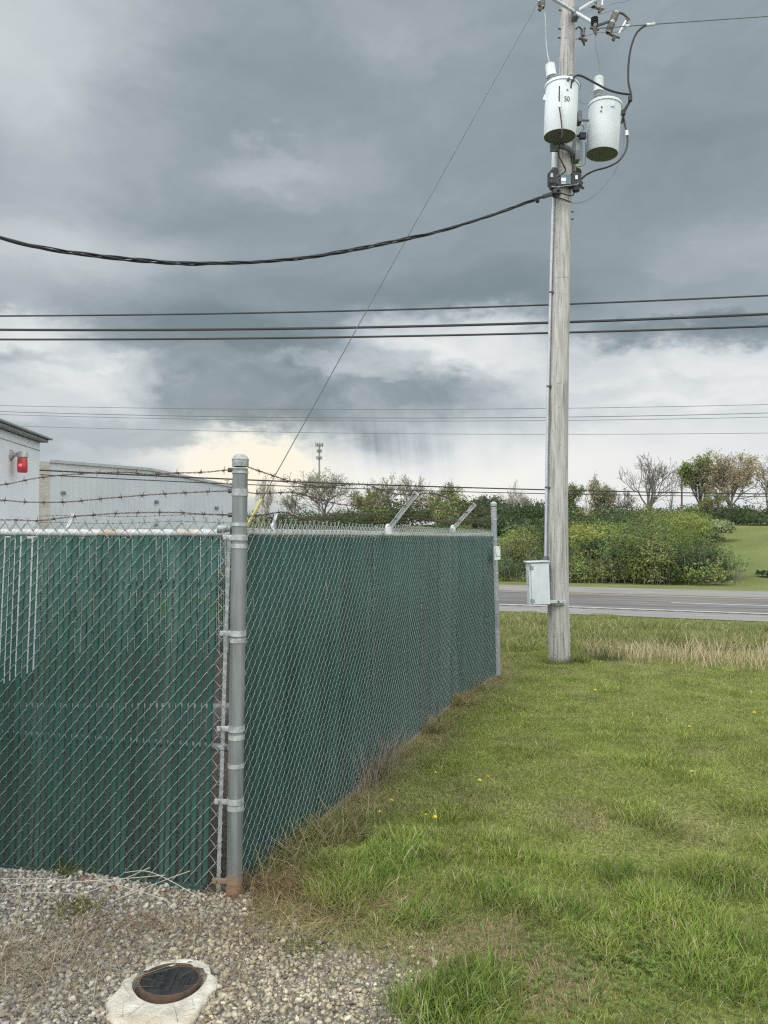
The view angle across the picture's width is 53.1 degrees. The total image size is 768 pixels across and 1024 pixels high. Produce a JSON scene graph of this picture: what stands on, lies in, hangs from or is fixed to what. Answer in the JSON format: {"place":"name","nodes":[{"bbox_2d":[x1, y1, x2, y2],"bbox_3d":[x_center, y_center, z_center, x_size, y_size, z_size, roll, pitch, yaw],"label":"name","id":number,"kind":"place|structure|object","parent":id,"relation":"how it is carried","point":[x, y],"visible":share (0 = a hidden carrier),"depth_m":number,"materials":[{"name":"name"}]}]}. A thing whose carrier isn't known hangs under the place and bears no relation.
{"place":"outdoors","nodes":[
{"label":"outdoors","id":0,"kind":"place"},
{"bbox_2d":[3,651,344,702],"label":"mulch","id":1,"kind":"object","parent":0,"point":[219,681],"visible":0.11,"depth_m":7.92,"materials":[{"name":"plant"}]},
{"bbox_2d":[0,414,756,420],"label":"overhead line","id":2,"kind":"object","parent":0,"point":[331,420],"visible":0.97,"depth_m":66.88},
{"bbox_2d":[0,411,760,417],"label":"overhead line","id":3,"kind":"object","parent":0,"point":[332,417],"visible":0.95,"depth_m":66.69,"materials":[{"name":"metal"}]},
{"bbox_2d":[0,523,767,1023],"bbox_3d":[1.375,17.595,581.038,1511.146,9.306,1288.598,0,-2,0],"label":"ground","id":4,"kind":"structure","parent":0,"point":[748,543],"depth_m":4.43,"materials":[{"name":"plant"}]},
{"bbox_2d":[0,418,52,682],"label":"white building","id":5,"kind":"structure","parent":4,"relation":"on","point":[15,437],"depth_m":7.95,"materials":[{"name":"paint"}]},
{"bbox_2d":[9,449,27,472],"bbox_3d":[-3.678,-0.513,7.744,0.171,0.237,0.120,0,-2,0],"label":"wall lamp","id":6,"kind":"object","parent":5,"relation":"attached to","point":[22,461],"visible":1,"depth_m":7.71,"materials":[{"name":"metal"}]},
{"bbox_2d":[0,867,199,930],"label":"pale stems","id":7,"kind":"object","parent":4,"relation":"on","point":[97,888],"visible":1,"depth_m":3.51,"materials":[{"name":"plant"}]},
{"bbox_2d":[0,875,264,1023],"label":"dead grass","id":8,"kind":"structure","parent":4,"relation":"on","point":[6,970],"depth_m":3.09,"materials":[{"name":"plant"}]},
{"bbox_2d":[39,459,231,582],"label":"grey warehouse","id":9,"kind":"structure","parent":4,"relation":"on","point":[57,489],"depth_m":39.57,"materials":[{"name":"metal"}]},
{"bbox_2d":[2,703,309,739],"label":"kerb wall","id":10,"kind":"structure","parent":4,"relation":"on","point":[218,710],"depth_m":6.58,"materials":[{"name":"concrete"}]},
{"bbox_2d":[0,867,457,1023],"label":"gravel","id":11,"kind":"structure","parent":4,"relation":"on","point":[270,994],"depth_m":3.13,"materials":[{"name":"gravel"}]},
{"bbox_2d":[33,855,100,882],"bbox_3d":[-1.586,1.738,3.773,0.430,0.118,0.287,-1,-2,20],"label":"gravel weed","id":12,"kind":"object","parent":11,"relation":"on","point":[64,871],"visible":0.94,"depth_m":3.78,"materials":[{"name":"beige plant"}]},
{"bbox_2d":[37,889,104,923],"bbox_3d":[-1.407,1.769,3.504,0.423,0.084,0.244,-1,-2,37],"label":"gravel weed","id":13,"kind":"object","parent":11,"relation":"on","point":[78,905],"visible":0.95,"depth_m":3.47,"materials":[{"name":"green plant"}]},
{"bbox_2d":[22,887,264,963],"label":"brown litter","id":14,"kind":"object","parent":11,"relation":"on","point":[151,917],"visible":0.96,"depth_m":3.35,"materials":[{"name":"plant"}]},
{"bbox_2d":[105,959,217,1023],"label":"valve box","id":15,"kind":"object","parent":11,"relation":"on","point":[159,999],"visible":0.92,"depth_m":2.87,"materials":[{"name":"concrete"}]},
{"bbox_2d":[54,880,482,989],"bbox_3d":[-0.526,1.770,3.257,1.898,0.113,0.986,0,-2,0],"label":"scattered straw","id":16,"kind":"object","parent":11,"relation":"on","point":[259,937],"visible":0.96,"depth_m":3.27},
{"bbox_2d":[276,933,333,964],"bbox_3d":[-0.329,1.804,3.190,0.238,0.050,0.197,-2,-2,40],"label":"gravel weed","id":17,"kind":"object","parent":11,"relation":"on","point":[308,945],"visible":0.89,"depth_m":3.20,"materials":[{"name":"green plant"}]},
{"bbox_2d":[0,454,500,898],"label":"chain link fence","id":18,"kind":"object","parent":4,"relation":"on","point":[449,580],"visible":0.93,"depth_m":3.91,"materials":[{"name":"metal"}]},
{"bbox_2d":[495,546,499,559],"bbox_3d":[1.383,0.500,9.365,0.006,0.165,0.240,-1,-2,24],"label":"notice sign","id":19,"kind":"object","parent":18,"relation":"attached to","point":[497,552],"visible":1,"depth_m":9.36,"materials":[{"name":"white paint"}]},
{"bbox_2d":[255,471,282,518],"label":"thin tree","id":20,"kind":"object","parent":4,"relation":"on","point":[267,502],"visible":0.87,"depth_m":107.62,"materials":[{"name":"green plant"}]},
{"bbox_2d":[143,845,401,929],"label":"leaf litter","id":21,"kind":"object","parent":4,"relation":"on","point":[280,880],"visible":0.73,"depth_m":3.68,"materials":[{"name":"plant"}]},
{"bbox_2d":[277,494,307,514],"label":"slim tree","id":22,"kind":"object","parent":4,"relation":"on","point":[291,504],"visible":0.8,"depth_m":116.26,"materials":[{"name":"grey plant"}]},
{"bbox_2d":[275,466,356,514],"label":"broad tree","id":23,"kind":"object","parent":4,"relation":"on","point":[326,491],"visible":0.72,"depth_m":112.06,"materials":[{"name":"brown plant"}]},
{"bbox_2d":[315,442,322,515],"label":"cell tower","id":24,"kind":"structure","parent":4,"relation":"on","point":[319,449],"depth_m":420.73,"materials":[{"name":"metal"}]},
{"bbox_2d":[275,799,365,847],"bbox_3d":[-0.413,1.766,4.456,0.613,0.211,0.778,-2,-3,42],"label":"dry tuft","id":25,"kind":"object","parent":4,"relation":"on","point":[319,823],"visible":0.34,"depth_m":4.38,"materials":[{"name":"brown plant"}]},
{"bbox_2d":[0,861,674,1023],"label":"loose straw","id":26,"kind":"object","parent":4,"relation":"on","point":[126,898],"visible":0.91,"depth_m":3.08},
{"bbox_2d":[179,863,506,969],"bbox_3d":[-0.133,1.772,3.514,1.709,0.121,0.952,0,-2,0],"label":"edge straw","id":27,"kind":"object","parent":4,"relation":"on","point":[325,910],"visible":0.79,"depth_m":3.47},
{"bbox_2d":[183,674,515,907],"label":"dry grass","id":28,"kind":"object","parent":4,"relation":"on","point":[290,845],"visible":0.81,"depth_m":4.31,"materials":[{"name":"plant"}]},
{"bbox_2d":[344,483,382,512],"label":"leafy tree","id":29,"kind":"object","parent":4,"relation":"on","point":[370,497],"visible":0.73,"depth_m":103.22,"materials":[{"name":"green plant"}]},
{"bbox_2d":[198,2,537,615],"bbox_3d":[-0.343,-2.874,11.541,5.949,9.941,0.042,-1,-2,15],"label":"guy wire","id":30,"kind":"object","parent":4,"relation":"attached to","point":[257,507],"visible":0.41,"depth_m":11.48,"materials":[{"name":"grey metal"}]},
{"bbox_2d":[364,473,409,511],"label":"round tree","id":31,"kind":"object","parent":4,"relation":"on","point":[385,495],"visible":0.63,"depth_m":113.45,"materials":[{"name":"green plant"}]},
{"bbox_2d":[344,721,443,798],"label":"dead stems","id":32,"kind":"object","parent":4,"relation":"on","point":[375,771],"visible":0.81,"depth_m":5.37,"materials":[{"name":"plant"}]},
{"bbox_2d":[39,469,767,494],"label":"overhead line","id":33,"kind":"object","parent":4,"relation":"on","point":[392,485],"visible":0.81,"depth_m":33.10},
{"bbox_2d":[64,592,767,621],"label":"road shoulder","id":34,"kind":"object","parent":4,"relation":"on","point":[713,616],"visible":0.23,"depth_m":27.58},
{"bbox_2d":[397,474,435,523],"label":"round tree","id":35,"kind":"object","parent":4,"relation":"on","point":[406,496],"visible":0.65,"depth_m":118.29,"materials":[{"name":"brown plant"}]},
{"bbox_2d":[418,712,465,733],"bbox_3d":[0.473,1.865,6.904,0.696,0.200,0.773,0,-2,0],"label":"dry tuft","id":36,"kind":"object","parent":4,"relation":"on","point":[433,728],"visible":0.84,"depth_m":6.82,"materials":[{"name":"brown plant"}]},
{"bbox_2d":[422,477,464,511],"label":"leafy tree","id":37,"kind":"object","parent":4,"relation":"on","point":[439,497],"visible":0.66,"depth_m":105.64,"materials":[{"name":"green plant"}]},
{"bbox_2d":[167,577,767,597],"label":"road shoulder","id":38,"kind":"object","parent":4,"relation":"on","point":[760,594],"visible":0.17,"depth_m":38.81},
{"bbox_2d":[446,686,491,706],"bbox_3d":[0.812,1.876,7.852,0.909,0.212,0.792,0,-2,-14],"label":"dry tuft","id":39,"kind":"object","parent":4,"relation":"on","point":[463,701],"visible":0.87,"depth_m":7.84,"materials":[{"name":"brown plant"}]},
{"bbox_2d":[468,494,503,511],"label":"leafy tree","id":40,"kind":"object","parent":4,"relation":"on","point":[484,496],"visible":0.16,"depth_m":106.54,"materials":[{"name":"green plant"}]},
{"bbox_2d":[254,503,749,583],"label":"thicket","id":41,"kind":"object","parent":4,"relation":"on","point":[653,533],"visible":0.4,"depth_m":49.05,"materials":[{"name":"green plant"}]},
{"bbox_2d":[247,494,767,535],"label":"distant wood","id":42,"kind":"object","parent":4,"relation":"on","point":[510,516],"visible":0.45,"depth_m":96.94,"materials":[{"name":"green plant"}]},
{"bbox_2d":[497,479,522,510],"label":"bare tree","id":43,"kind":"object","parent":4,"relation":"on","point":[511,496],"visible":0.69,"depth_m":101.53,"materials":[{"name":"grey plant"}]},
{"bbox_2d":[269,898,766,1023],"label":"clover","id":44,"kind":"object","parent":4,"relation":"on","point":[622,955],"visible":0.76,"depth_m":3.02,"materials":[{"name":"green plant"}]},
{"bbox_2d":[518,490,532,508],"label":"bare tree","id":45,"kind":"object","parent":4,"relation":"on","point":[523,499],"visible":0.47,"depth_m":103.86,"materials":[{"name":"grey plant"}]},
{"bbox_2d":[293,831,767,1023],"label":"lush grass","id":46,"kind":"structure","parent":4,"relation":"on","point":[451,996],"depth_m":3.16,"materials":[{"name":"plant"}]},
{"bbox_2d":[536,655,581,664],"bbox_3d":[2.391,2.016,10.563,0.701,0.144,0.714,-1,-2,31],"label":"grass fringe","id":47,"kind":"object","parent":4,"relation":"on","point":[557,662],"depth_m":10.50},
{"bbox_2d":[547,0,574,662],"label":"utility pole","id":48,"kind":"object","parent":4,"relation":"on","point":[558,613],"visible":0.74,"depth_m":10.73,"materials":[{"name":"grey wood"}]},
{"bbox_2d":[0,196,543,265],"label":"service cable","id":49,"kind":"object","parent":48,"relation":"attached to","point":[137,260],"visible":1,"depth_m":8.96,"materials":[{"name":"rubber"}]},
{"bbox_2d":[523,560,565,604],"bbox_3d":[2.223,0.977,10.647,0.537,0.610,0.250,0,-2,0],"label":"equipment box","id":50,"kind":"object","parent":48,"relation":"attached to","point":[538,582],"visible":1,"depth_m":10.54,"materials":[{"name":"paint"}]},
{"bbox_2d":[530,563,549,604],"bbox_3d":[2.137,0.987,10.540,0.284,0.566,0.032,0,-2,0],"label":"door","id":51,"kind":"structure","parent":50,"relation":"in","point":[540,581],"depth_m":10.54,"materials":[{"name":"paint"}]},
{"bbox_2d":[543,197,554,559],"bbox_3d":[2.319,-1.871,10.797,0.197,5.165,0.066,0,-2,0],"label":"riser conduit","id":52,"kind":"object","parent":48,"relation":"attached to","point":[545,556],"visible":0.98,"depth_m":10.78,"materials":[{"name":"metal"}]},
{"bbox_2d":[547,170,557,190],"bbox_3d":[2.369,-4.640,10.774,0.128,0.255,0.154,0,-2,-8],"label":"terminal box","id":53,"kind":"object","parent":48,"relation":"attached to","point":[551,178],"visible":0.95,"depth_m":10.72,"materials":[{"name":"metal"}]},
{"bbox_2d":[551,188,560,197],"bbox_3d":[2.400,-4.452,10.732,0.132,0.132,0.084,1,-2,-32],"label":"spool insulator","id":54,"kind":"object","parent":48,"relation":"attached to","point":[556,190],"visible":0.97,"depth_m":10.70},
{"bbox_2d":[559,175,570,186],"bbox_3d":[2.542,-4.635,10.764,0.150,0.140,0.109,0,-2,0],"label":"terminal box","id":55,"kind":"object","parent":48,"relation":"attached to","point":[564,180],"visible":0.97,"depth_m":10.72,"materials":[{"name":"white paint"}]},
{"bbox_2d":[550,111,589,171],"bbox_3d":[2.622,-5.292,10.848,0.646,0.785,0.257,2,-3,-43],"label":"hanger bracket","id":56,"kind":"object","parent":48,"relation":"attached to","point":[573,152],"visible":0.85,"depth_m":10.78,"materials":[{"name":"metal"}]},
{"bbox_2d":[543,62,579,143],"bbox_3d":[2.428,-5.639,10.514,0.481,1.067,0.470,-1,-2,31],"label":"transformer","id":57,"kind":"object","parent":56,"relation":"attached to","point":[568,109],"visible":0.97,"depth_m":10.34,"materials":[{"name":"paint"}]},
{"bbox_2d":[544,12,549,61],"bbox_3d":[2.215,-6.456,10.483,0.038,0.621,0.203,-1,-2,31],"label":"primary lead","id":58,"kind":"object","parent":57,"relation":"on","point":[545,37],"visible":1,"depth_m":10.49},
{"bbox_2d":[557,86,565,177],"bbox_3d":[2.390,-5.162,10.507,0.144,1.008,0.586,-1,-2,18],"label":"secondary cable","id":59,"kind":"object","parent":57,"relation":"attached to","point":[561,137],"visible":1,"depth_m":10.25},
{"bbox_2d":[570,74,629,94],"bbox_3d":[2.929,-5.823,10.572,1.015,0.309,0.227,1,-2,-23],"label":"secondary cable","id":60,"kind":"object","parent":57,"relation":"attached to","point":[596,83],"visible":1,"depth_m":10.66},
{"bbox_2d":[551,123,584,172],"bbox_3d":[2.721,-5.372,11.383,0.488,0.736,0.478,0,-2,0],"label":"transformer","id":61,"kind":"object","parent":56,"relation":"attached to","point":[579,143],"visible":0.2,"depth_m":11.23,"materials":[{"name":"paint"}]},
{"bbox_2d":[586,75,622,161],"bbox_3d":[3.179,-5.727,11.095,0.530,1.188,0.488,0,-2,0],"label":"transformer","id":62,"kind":"object","parent":56,"relation":"attached to","point":[603,127],"visible":0.98,"depth_m":10.92,"materials":[{"name":"paint"}]},
{"bbox_2d":[576,132,585,139],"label":"connector block","id":63,"kind":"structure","parent":62,"relation":"attached to","point":[581,135],"depth_m":11.08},
{"bbox_2d":[552,0,597,25],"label":"crossarm","id":64,"kind":"object","parent":48,"relation":"attached to","point":[575,11],"visible":1,"depth_m":10.76,"materials":[{"name":"metal"}]},
{"bbox_2d":[538,0,545,11],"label":"fuse cutout","id":65,"kind":"object","parent":64,"relation":"attached to","point":[541,5],"visible":1,"depth_m":10.37,"materials":[{"name":"grey ceramic"}]},
{"bbox_2d":[590,16,599,35],"bbox_3d":[2.848,-6.569,10.402,0.115,0.246,0.100,-2,-2,39],"label":"surge arrester","id":66,"kind":"object","parent":64,"relation":"attached to","point":[594,19],"visible":1,"depth_m":10.38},
{"bbox_2d":[590,0,604,13],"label":"fuse cutout","id":67,"kind":"object","parent":64,"relation":"attached to","point":[599,9],"visible":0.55,"depth_m":11.44,"materials":[{"name":"grey ceramic"}]},
{"bbox_2d":[596,20,609,26],"bbox_3d":[2.989,-6.677,10.516,0.314,0.219,0.039,1,-2,-38],"label":"mounting strap","id":68,"kind":"object","parent":64,"relation":"attached to","point":[603,23],"visible":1,"depth_m":10.51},
{"bbox_2d":[605,10,629,41],"bbox_3d":[3.262,-6.772,10.709,0.357,0.419,0.100,0,-2,0],"label":"fuse cutout","id":69,"kind":"object","parent":68,"relation":"attached to","point":[614,16],"visible":0.98,"depth_m":10.70,"materials":[{"name":"grey ceramic"}]},
{"bbox_2d":[590,16,767,29],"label":"bare wire","id":70,"kind":"object","parent":69,"relation":"attached to","point":[684,22],"visible":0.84,"depth_m":10.96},
{"bbox_2d":[621,25,645,123],"bbox_3d":[3.482,-6.099,10.681,0.400,1.325,0.096,-1,-2,23],"label":"secondary cable","id":71,"kind":"object","parent":70,"relation":"attached to","point":[629,55],"visible":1,"depth_m":10.67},
{"bbox_2d":[569,172,581,192],"bbox_3d":[2.679,-4.609,10.769,0.152,0.250,0.157,0,-2,-8],"label":"terminal box","id":72,"kind":"object","parent":48,"relation":"attached to","point":[575,180],"visible":0.98,"depth_m":10.71,"materials":[{"name":"white paint"}]},
{"bbox_2d":[581,102,628,178],"bbox_3d":[3.085,-5.195,10.701,0.699,1.134,0.150,0,-2,0],"label":"secondary cable","id":73,"kind":"object","parent":72,"relation":"attached to","point":[590,172],"visible":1,"depth_m":10.70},
{"bbox_2d":[556,124,623,202],"bbox_3d":[2.858,-4.899,10.754,1.001,1.180,0.034,0,-2,2],"label":"jumper wire","id":74,"kind":"object","parent":73,"relation":"hanging from","point":[613,173],"visible":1,"depth_m":10.74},
{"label":"eye bolt","id":75,"kind":"object","parent":48,"relation":"attached to","visible":0},
{"bbox_2d":[578,29,587,45],"bbox_3d":[2.876,-6.852,11.112,0.128,0.232,0.071,1,-2,-21],"label":"surge arrester","id":76,"kind":"object","parent":75,"relation":"hanging from","point":[582,34],"visible":0.95,"depth_m":11.10,"materials":[{"name":"grey ceramic"}]},
{"bbox_2d":[568,482,585,508],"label":"leafy tree","id":77,"kind":"object","parent":4,"relation":"on","point":[571,497],"visible":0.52,"depth_m":107.40,"materials":[{"name":"green plant"}]},
{"bbox_2d":[570,652,597,663],"bbox_3d":[2.686,1.999,10.660,0.753,0.193,0.544,0,-2,10],"label":"grass tuft","id":78,"kind":"object","parent":4,"relation":"on","point":[578,660],"visible":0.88,"depth_m":10.57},
{"bbox_2d":[568,522,609,547],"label":"shrub","id":79,"kind":"object","parent":4,"relation":"on","point":[588,528],"visible":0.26,"depth_m":57.34,"materials":[{"name":"green plant"}]},
{"bbox_2d":[582,482,595,517],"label":"dead tree","id":80,"kind":"object","parent":4,"relation":"on","point":[586,502],"visible":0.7,"depth_m":96.05,"materials":[{"name":"grey plant"}]},
{"bbox_2d":[421,610,767,652],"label":"verge grass","id":81,"kind":"structure","parent":4,"relation":"on","point":[531,624],"depth_m":14.16,"materials":[{"name":"plant"}]},
{"bbox_2d":[577,536,613,561],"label":"shrub","id":82,"kind":"object","parent":4,"relation":"on","point":[595,543],"visible":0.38,"depth_m":51.53,"materials":[{"name":"green plant"}]},
{"bbox_2d":[583,472,619,511],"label":"leafy tree","id":83,"kind":"object","parent":4,"relation":"on","point":[598,501],"visible":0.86,"depth_m":103.68,"materials":[{"name":"green plant"}]},
{"bbox_2d":[580,643,629,660],"bbox_3d":[3.039,1.987,10.922,1.003,0.238,0.988,0,-2,0],"label":"grass tuft","id":84,"kind":"object","parent":4,"relation":"on","point":[604,658],"visible":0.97,"depth_m":10.85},
{"bbox_2d":[500,546,743,584],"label":"sapling stems","id":85,"kind":"object","parent":4,"relation":"on","point":[667,581],"visible":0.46,"depth_m":47.91,"materials":[{"name":"green plant"}]},
{"bbox_2d":[612,486,639,511],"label":"slim tree","id":86,"kind":"object","parent":4,"relation":"on","point":[626,504],"visible":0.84,"depth_m":104.04,"materials":[{"name":"green plant"}]},
{"bbox_2d":[619,452,680,510],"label":"bare tree","id":87,"kind":"object","parent":4,"relation":"on","point":[650,481],"visible":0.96,"depth_m":103.60,"materials":[{"name":"grey plant"}]},
{"bbox_2d":[665,481,675,512],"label":"dead tree","id":88,"kind":"object","parent":4,"relation":"on","point":[670,503],"visible":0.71,"depth_m":100.06,"materials":[{"name":"grey plant"}]},
{"bbox_2d":[577,626,767,674],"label":"tall dead grass","id":89,"kind":"structure","parent":4,"relation":"on","point":[760,656],"depth_m":10.75,"materials":[{"name":"plant"}]},
{"bbox_2d":[681,474,682,512],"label":"distant pole","id":90,"kind":"object","parent":4,"relation":"on","point":[682,493],"visible":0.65,"depth_m":96.05,"materials":[{"name":"grey wood"}]},
{"bbox_2d":[665,509,715,539],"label":"shrub","id":91,"kind":"object","parent":4,"relation":"on","point":[701,522],"visible":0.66,"depth_m":73.20,"materials":[{"name":"green plant"}]},
{"bbox_2d":[669,448,729,502],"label":"leafy tree","id":92,"kind":"object","parent":4,"relation":"on","point":[687,472],"visible":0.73,"depth_m":111.66,"materials":[{"name":"green plant"}]},
{"bbox_2d":[695,554,727,580],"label":"shrub","id":93,"kind":"object","parent":4,"relation":"on","point":[723,561],"visible":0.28,"depth_m":47.33,"materials":[{"name":"green plant"}]},
{"bbox_2d":[695,490,729,516],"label":"leafy tree","id":94,"kind":"object","parent":4,"relation":"on","point":[708,501],"visible":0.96,"depth_m":99.63,"materials":[{"name":"green plant"}]},
{"bbox_2d":[703,519,737,541],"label":"shrub","id":95,"kind":"object","parent":4,"relation":"on","point":[719,526],"visible":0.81,"depth_m":75.03,"materials":[{"name":"green plant"}]},
{"bbox_2d":[692,448,767,515],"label":"broad tree","id":96,"kind":"object","parent":4,"relation":"on","point":[735,477],"visible":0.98,"depth_m":107.50,"materials":[{"name":"beige plant"}]},
{"bbox_2d":[737,453,767,508],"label":"broad tree","id":97,"kind":"object","parent":4,"relation":"on","point":[763,478],"visible":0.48,"depth_m":112.12,"materials":[{"name":"brown plant"}]},
{"bbox_2d":[754,569,767,576],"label":"shrub","id":98,"kind":"object","parent":4,"relation":"on","point":[762,572],"visible":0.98,"depth_m":49.72,"materials":[{"name":"green plant"}]},
{"bbox_2d":[0,313,767,330],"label":"overhead line","id":99,"kind":"object","parent":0,"point":[460,325],"visible":0.93,"depth_m":26.13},
{"bbox_2d":[0,325,767,340],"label":"overhead line","id":100,"kind":"object","parent":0,"point":[322,337],"visible":0.98,"depth_m":26.18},
{"bbox_2d":[0,295,767,316],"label":"overhead line","id":101,"kind":"object","parent":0,"point":[383,309],"visible":0.96,"depth_m":26.19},
{"bbox_2d":[0,404,767,409],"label":"overhead line","id":102,"kind":"object","parent":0,"point":[380,409],"visible":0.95,"depth_m":66.22,"materials":[{"name":"metal"}]},
{"bbox_2d":[0,0,767,526],"label":"sky","id":103,"kind":"structure","parent":0,"point":[168,130],"materials":[{"name":"grey"}]},
{"bbox_2d":[26,426,742,434],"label":"overhead line","id":104,"kind":"object","parent":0,"point":[372,433],"visible":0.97,"depth_m":66.17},
{"bbox_2d":[39,474,767,496],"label":"overhead line","id":105,"kind":"object","parent":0,"point":[390,489],"visible":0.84,"depth_m":32.98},
{"bbox_2d":[64,581,767,614],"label":"road","id":106,"kind":"structure","parent":0,"point":[642,602],"depth_m":32.20,"materials":[{"name":"asphalt"}]},
{"bbox_2d":[130,591,767,614],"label":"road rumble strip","id":107,"kind":"object","parent":106,"relation":"on","point":[647,610],"visible":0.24,"depth_m":28.63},
{"bbox_2d":[167,592,767,613],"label":"road edge line","id":108,"kind":"object","parent":106,"relation":"on","point":[645,609],"visible":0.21,"depth_m":29.00,"materials":[{"name":"white paint"}]},
{"bbox_2d":[506,591,760,598],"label":"road lane dash","id":109,"kind":"object","parent":106,"relation":"on","point":[648,595],"visible":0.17,"depth_m":36.00,"materials":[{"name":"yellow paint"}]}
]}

